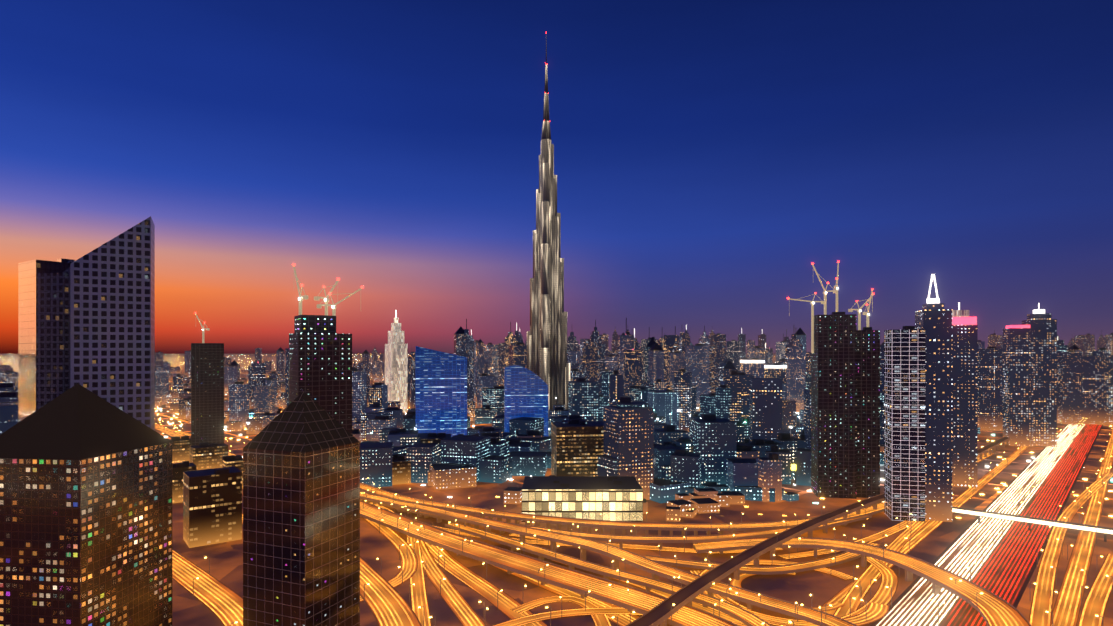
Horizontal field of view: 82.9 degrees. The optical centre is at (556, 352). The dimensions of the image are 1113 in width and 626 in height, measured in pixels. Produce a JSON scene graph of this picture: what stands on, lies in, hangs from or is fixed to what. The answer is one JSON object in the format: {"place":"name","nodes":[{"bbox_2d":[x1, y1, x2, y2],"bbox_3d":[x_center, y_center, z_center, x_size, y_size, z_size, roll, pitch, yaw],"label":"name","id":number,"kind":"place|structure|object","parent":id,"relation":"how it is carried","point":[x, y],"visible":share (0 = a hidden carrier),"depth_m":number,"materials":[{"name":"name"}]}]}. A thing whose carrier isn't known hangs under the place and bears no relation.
{"place":"outdoors","nodes":[
{"label":"outdoors","id":0,"kind":"place"},
{"bbox_2d":[172,549,242,625],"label":"road","id":1,"kind":"structure","parent":0,"point":[222,602],"depth_m":399.29,"materials":[{"name":"orange asphalt"}]},
{"bbox_2d":[155,423,421,625],"bbox_3d":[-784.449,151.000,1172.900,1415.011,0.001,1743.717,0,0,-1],"label":"boulevard road","id":2,"kind":"structure","parent":0,"point":[387,603],"depth_m":384.82,"materials":[{"name":"orange asphalt"}]},
{"bbox_2d":[360,517,417,601],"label":"curved ramp","id":3,"kind":"structure","parent":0,"point":[409,562],"depth_m":470.45,"materials":[{"name":"orange asphalt"}]},
{"bbox_2d":[406,537,431,625],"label":"road","id":4,"kind":"structure","parent":0,"point":[418,594],"depth_m":397.78,"materials":[{"name":"orange asphalt"}]},
{"bbox_2d":[228,452,639,625],"bbox_3d":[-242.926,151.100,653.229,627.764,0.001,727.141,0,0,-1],"label":"road","id":5,"kind":"structure","parent":0,"point":[623,619],"depth_m":391.40,"materials":[{"name":"orange asphalt"}]},
{"bbox_2d":[405,534,484,625],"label":"road","id":6,"kind":"structure","parent":0,"point":[463,611],"depth_m":396.18,"materials":[{"name":"orange asphalt"}]},
{"bbox_2d":[364,501,547,625],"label":"road","id":7,"kind":"structure","parent":0,"point":[475,582],"depth_m":409.87,"materials":[{"name":"orange asphalt"}]},
{"bbox_2d":[432,525,570,545],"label":"road","id":8,"kind":"structure","parent":0,"point":[526,541],"depth_m":504.34,"materials":[{"name":"orange asphalt"}]},
{"bbox_2d":[360,500,738,625],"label":"elevated road","id":9,"kind":"structure","parent":0,"point":[640,601],"depth_m":410.03,"materials":[{"name":"orange asphalt"}]},
{"bbox_2d":[0,354,1112,625],"bbox_3d":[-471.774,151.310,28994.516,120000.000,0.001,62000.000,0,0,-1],"label":"ground","id":10,"kind":"structure","parent":0,"point":[222,562],"depth_m":495.85,"materials":[{"name":"brown"}]},
{"bbox_2d":[249,405,795,484],"bbox_3d":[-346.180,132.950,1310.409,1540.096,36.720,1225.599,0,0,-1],"label":"shop signs","id":11,"kind":"object","parent":10,"relation":"on","point":[793,466],"depth_m":721.00,"materials":[{"name":"grey"}]},
{"bbox_2d":[247,408,799,436],"bbox_3d":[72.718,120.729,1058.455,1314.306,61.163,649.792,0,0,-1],"label":"floodlights","id":12,"kind":"object","parent":10,"relation":"on","point":[697,410],"visible":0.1,"depth_m":986.02,"materials":[{"name":"grey"}]},
{"bbox_2d":[527,43,570,416],"bbox_3d":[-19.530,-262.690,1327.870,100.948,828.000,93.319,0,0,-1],"label":"skyscraper","id":13,"kind":"structure","parent":10,"relation":"on","point":[548,365],"depth_m":1335.38,"materials":[{"name":"grey metal"}]},
{"bbox_2d":[0,216,1105,625],"bbox_3d":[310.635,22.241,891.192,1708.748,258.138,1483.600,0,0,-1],"label":"buildings","id":14,"kind":"structure","parent":10,"relation":"on","point":[98,474],"depth_m":329.88,"materials":[{"name":"black glass"}]},
{"bbox_2d":[195,261,873,352],"bbox_3d":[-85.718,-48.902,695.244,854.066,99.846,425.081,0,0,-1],"label":"tower cranes","id":15,"kind":"object","parent":14,"relation":"on","point":[333,305],"visible":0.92,"depth_m":666.05,"materials":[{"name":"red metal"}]},
{"bbox_2d":[0,318,1112,521],"bbox_3d":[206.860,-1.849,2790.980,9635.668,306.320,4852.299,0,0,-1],"label":"city blocks","id":16,"kind":"structure","parent":10,"relation":"on","point":[625,386],"depth_m":944.22,"materials":[{"name":"blue"}]},
{"bbox_2d":[159,418,1112,625],"bbox_3d":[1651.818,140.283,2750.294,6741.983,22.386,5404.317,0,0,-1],"label":"street lamps","id":17,"kind":"object","parent":10,"relation":"on","point":[534,522],"visible":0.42,"depth_m":434.36,"materials":[{"name":"yellow"}]},
{"bbox_2d":[360,441,1007,625],"bbox_3d":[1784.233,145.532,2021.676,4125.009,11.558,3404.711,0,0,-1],"label":"bridge piers","id":18,"kind":"structure","parent":10,"relation":"on","point":[936,589],"depth_m":481.08,"materials":[{"name":"brown concrete"}]},
{"bbox_2d":[626,436,1009,625],"bbox_3d":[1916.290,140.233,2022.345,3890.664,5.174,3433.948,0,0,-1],"label":"metro viaduct","id":19,"kind":"object","parent":18,"relation":"on","point":[660,613],"visible":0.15,"depth_m":419.08,"materials":[{"name":"brown"}]},
{"bbox_2d":[867,495,1112,541],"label":"footbridge","id":20,"kind":"object","parent":10,"relation":"on","point":[1105,531],"visible":0.56,"depth_m":532.42,"materials":[{"name":"grey metal"}]},
{"bbox_2d":[0,0,1112,353],"label":"sky","id":21,"kind":"structure","parent":0,"point":[708,153],"materials":[{"name":"blue"}]},
{"bbox_2d":[510,596,611,625],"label":"loop road","id":22,"kind":"structure","parent":0,"point":[601,620],"depth_m":376.94,"materials":[{"name":"orange asphalt"}]},
{"bbox_2d":[155,425,995,530],"bbox_3d":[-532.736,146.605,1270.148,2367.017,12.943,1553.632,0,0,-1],"label":"flyover road","id":23,"kind":"structure","parent":0,"point":[866,511],"depth_m":531.76,"materials":[{"name":"orange asphalt"}]},
{"bbox_2d":[445,522,771,625],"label":"ramp road","id":24,"kind":"structure","parent":0,"point":[744,616],"depth_m":412.83,"materials":[{"name":"orange asphalt"}]},
{"bbox_2d":[360,491,857,625],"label":"flyover road","id":25,"kind":"structure","parent":0,"point":[805,613],"depth_m":418.36,"materials":[{"name":"orange asphalt"}]},
{"bbox_2d":[493,607,746,625],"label":"ramp","id":26,"kind":"structure","parent":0,"point":[525,620],"depth_m":362.29,"materials":[{"name":"orange asphalt"}]},
{"bbox_2d":[369,501,871,542],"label":"link road","id":27,"kind":"structure","parent":0,"point":[673,539],"depth_m":490.88,"materials":[{"name":"orange asphalt"}]},
{"bbox_2d":[509,533,782,552],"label":"road","id":28,"kind":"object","parent":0,"point":[657,547],"depth_m":483.92,"materials":[{"name":"orange asphalt"}]},
{"bbox_2d":[551,560,744,624],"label":"road","id":29,"kind":"structure","parent":0,"point":[701,607],"depth_m":375.55,"materials":[{"name":"orange asphalt"}]},
{"bbox_2d":[645,541,881,574],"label":"ramp road","id":30,"kind":"structure","parent":0,"point":[843,557],"depth_m":440.38,"materials":[{"name":"orange asphalt"}]},
{"bbox_2d":[730,573,843,611],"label":"loop ramp","id":31,"kind":"structure","parent":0,"point":[834,604],"depth_m":404.33,"materials":[{"name":"orange asphalt"}]},
{"bbox_2d":[689,557,897,625],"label":"loop road","id":32,"kind":"structure","parent":0,"point":[889,578],"depth_m":403.10,"materials":[{"name":"orange asphalt"}]},
{"bbox_2d":[698,559,889,625],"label":"loop ramp road","id":33,"kind":"structure","parent":0,"point":[876,612],"depth_m":364.78,"materials":[{"name":"orange asphalt"}]},
{"bbox_2d":[693,536,1030,625],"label":"ramp road","id":34,"kind":"structure","parent":0,"point":[992,609],"depth_m":405.20,"materials":[{"name":"orange asphalt"}]},
{"bbox_2d":[778,497,954,558],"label":"road ramp","id":35,"kind":"structure","parent":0,"point":[898,527],"depth_m":507.77,"materials":[{"name":"orange asphalt"}]},
{"bbox_2d":[833,520,930,616],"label":"slip road","id":36,"kind":"structure","parent":0,"point":[898,543],"depth_m":421.06,"materials":[{"name":"orange asphalt"}]},
{"bbox_2d":[822,446,1028,614],"bbox_3d":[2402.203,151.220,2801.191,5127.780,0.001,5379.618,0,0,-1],"label":"service road","id":37,"kind":"structure","parent":0,"point":[930,527],"depth_m":617.55,"materials":[{"name":"orange asphalt"}]},
{"bbox_2d":[871,424,1102,625],"bbox_3d":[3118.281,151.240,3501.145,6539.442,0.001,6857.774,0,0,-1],"label":"highway","id":38,"kind":"structure","parent":0,"point":[1005,571],"depth_m":495.62,"materials":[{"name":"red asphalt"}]},
{"bbox_2d":[1029,472,1112,625],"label":"road","id":39,"kind":"structure","parent":0,"point":[1042,599],"depth_m":447.29,"materials":[{"name":"orange asphalt"}]},
{"bbox_2d":[1051,429,1112,625],"bbox_3d":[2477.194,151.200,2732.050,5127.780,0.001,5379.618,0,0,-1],"label":"service road","id":40,"kind":"structure","parent":0,"point":[1066,608],"depth_m":453.10,"materials":[{"name":"orange asphalt"}]},
{"bbox_2d":[1078,554,1112,625],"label":"road","id":41,"kind":"structure","parent":0,"point":[1097,597],"depth_m":387.23,"materials":[{"name":"orange asphalt"}]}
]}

